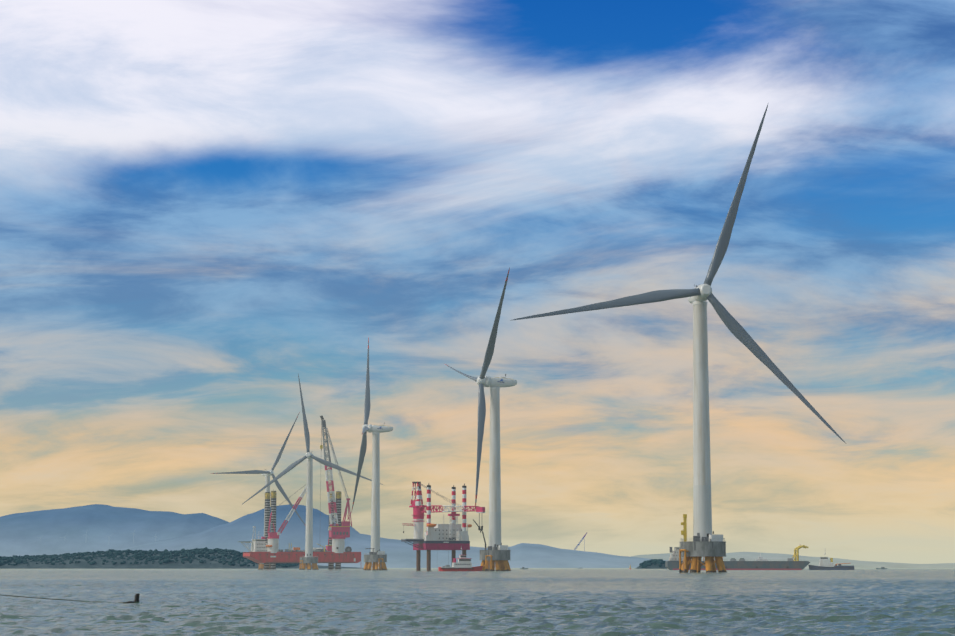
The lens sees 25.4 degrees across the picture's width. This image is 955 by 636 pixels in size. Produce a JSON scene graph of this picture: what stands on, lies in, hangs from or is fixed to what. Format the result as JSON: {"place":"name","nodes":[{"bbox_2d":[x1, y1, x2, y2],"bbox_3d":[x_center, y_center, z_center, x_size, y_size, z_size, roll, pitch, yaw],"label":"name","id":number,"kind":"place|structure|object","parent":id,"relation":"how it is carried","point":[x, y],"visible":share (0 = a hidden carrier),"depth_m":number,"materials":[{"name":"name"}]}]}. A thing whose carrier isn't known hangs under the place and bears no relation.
{"place":"outdoors","nodes":[
{"label":"outdoors","id":0,"kind":"place"},
{"bbox_2d":[0,504,229,556],"bbox_3d":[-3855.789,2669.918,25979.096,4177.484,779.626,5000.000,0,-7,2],"label":"mountain range","id":1,"kind":"structure","parent":0,"point":[21,533],"depth_m":24522.73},
{"bbox_2d":[0,551,371,568],"bbox_3d":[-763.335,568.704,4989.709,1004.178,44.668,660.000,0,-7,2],"label":"island","id":2,"kind":"structure","parent":0,"point":[194,564],"depth_m":4705.54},
{"bbox_2d":[0,547,306,566],"bbox_3d":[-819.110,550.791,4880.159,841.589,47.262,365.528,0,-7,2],"label":"island trees","id":3,"kind":"object","parent":2,"relation":"on","point":[183,552],"visible":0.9,"depth_m":4799.16,"materials":[{"name":"green plant"}]},
{"bbox_2d":[118,504,666,567],"bbox_3d":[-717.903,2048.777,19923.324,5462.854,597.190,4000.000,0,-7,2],"label":"mountain range","id":4,"kind":"structure","parent":0,"point":[230,535],"depth_m":18649.46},
{"bbox_2d":[574,533,586,550],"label":"distant crane","id":5,"kind":"object","parent":4,"relation":"on","point":[581,541],"visible":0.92,"depth_m":19865.11,"materials":[{"name":"grey metal"}]},
{"bbox_2d":[0,568,954,575],"bbox_3d":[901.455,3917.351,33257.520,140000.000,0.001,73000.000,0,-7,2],"label":"distant water","id":6,"kind":"structure","parent":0,"point":[512,572],"depth_m":780.65,"materials":[{"name":"liquid"}]},
{"bbox_2d":[210,412,305,569],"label":"turbine","id":7,"kind":"object","parent":6,"relation":"on","point":[266,473],"visible":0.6,"depth_m":2216.69,"materials":[{"name":"steel"},{"name":"fiberglass"},{"name":"concrete"}]},
{"bbox_2d":[238,416,360,569],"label":"crane vessel","id":8,"kind":"object","parent":6,"relation":"on","point":[267,552],"visible":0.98,"depth_m":1930.17,"materials":[{"name":"red paint"}]},
{"bbox_2d":[243,374,382,569],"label":"turbine","id":9,"kind":"object","parent":6,"relation":"on","point":[308,558],"visible":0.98,"depth_m":1872.22,"materials":[{"name":"steel"},{"name":"fiberglass"},{"name":"concrete"}]},
{"bbox_2d":[352,337,392,569],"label":"turbine","id":10,"kind":"object","parent":6,"relation":"on","point":[376,555],"visible":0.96,"depth_m":1507.47,"materials":[{"name":"steel"},{"name":"fiberglass"},{"name":"concrete"}]},
{"bbox_2d":[401,482,484,570],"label":"jack-up rig","id":11,"kind":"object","parent":6,"relation":"on","point":[453,536],"depth_m":1180.86,"materials":[{"name":"metal"}]},
{"bbox_2d":[438,548,482,570],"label":"boat","id":12,"kind":"object","parent":6,"relation":"on","point":[464,563],"visible":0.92,"depth_m":1090.81,"materials":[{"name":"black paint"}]},
{"bbox_2d":[0,576,954,635],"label":"sea waves","id":13,"kind":"object","parent":6,"relation":"on","point":[544,606],"visible":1,"depth_m":91.61,"materials":[{"name":"liquid"}]},
{"bbox_2d":[2,594,139,602],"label":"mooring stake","id":14,"kind":"object","parent":13,"relation":"on","point":[136,599],"visible":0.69,"depth_m":103.26,"materials":[{"name":"brown wood"}]},
{"bbox_2d":[445,267,516,570],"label":"turbine","id":15,"kind":"object","parent":6,"relation":"on","point":[495,555],"visible":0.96,"depth_m":1123.53,"materials":[{"name":"steel"},{"name":"fiberglass"},{"name":"concrete"}]},
{"bbox_2d":[635,562,667,568],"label":"islet","id":16,"kind":"object","parent":6,"relation":"on","point":[653,566],"visible":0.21,"depth_m":4113.88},
{"bbox_2d":[639,559,664,567],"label":"islet trees","id":17,"kind":"object","parent":16,"relation":"on","point":[644,564],"visible":0.92,"depth_m":4129.33,"materials":[{"name":"green plant"}]},
{"bbox_2d":[510,105,843,572],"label":"turbine","id":18,"kind":"object","parent":6,"relation":"on","point":[707,544],"visible":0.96,"depth_m":761.05,"materials":[{"name":"steel"},{"name":"fiberglass"},{"name":"concrete"}]},
{"bbox_2d":[665,541,809,569],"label":"deck barge","id":19,"kind":"object","parent":6,"relation":"on","point":[759,563],"visible":0.77,"depth_m":1668.29,"materials":[{"name":"black paint"}]},
{"bbox_2d":[808,557,853,569],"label":"boat","id":20,"kind":"object","parent":6,"relation":"on","point":[824,562],"visible":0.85,"depth_m":1668.23,"materials":[{"name":"black paint"}]},
{"bbox_2d":[0,0,954,563],"label":"sky","id":21,"kind":"structure","parent":0,"point":[207,206],"materials":[{"name":"blue"}]},
{"bbox_2d":[631,552,954,567],"bbox_3d":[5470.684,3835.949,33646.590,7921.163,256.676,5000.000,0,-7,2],"label":"hills","id":22,"kind":"structure","parent":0,"point":[754,556],"depth_m":32173.56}
]}

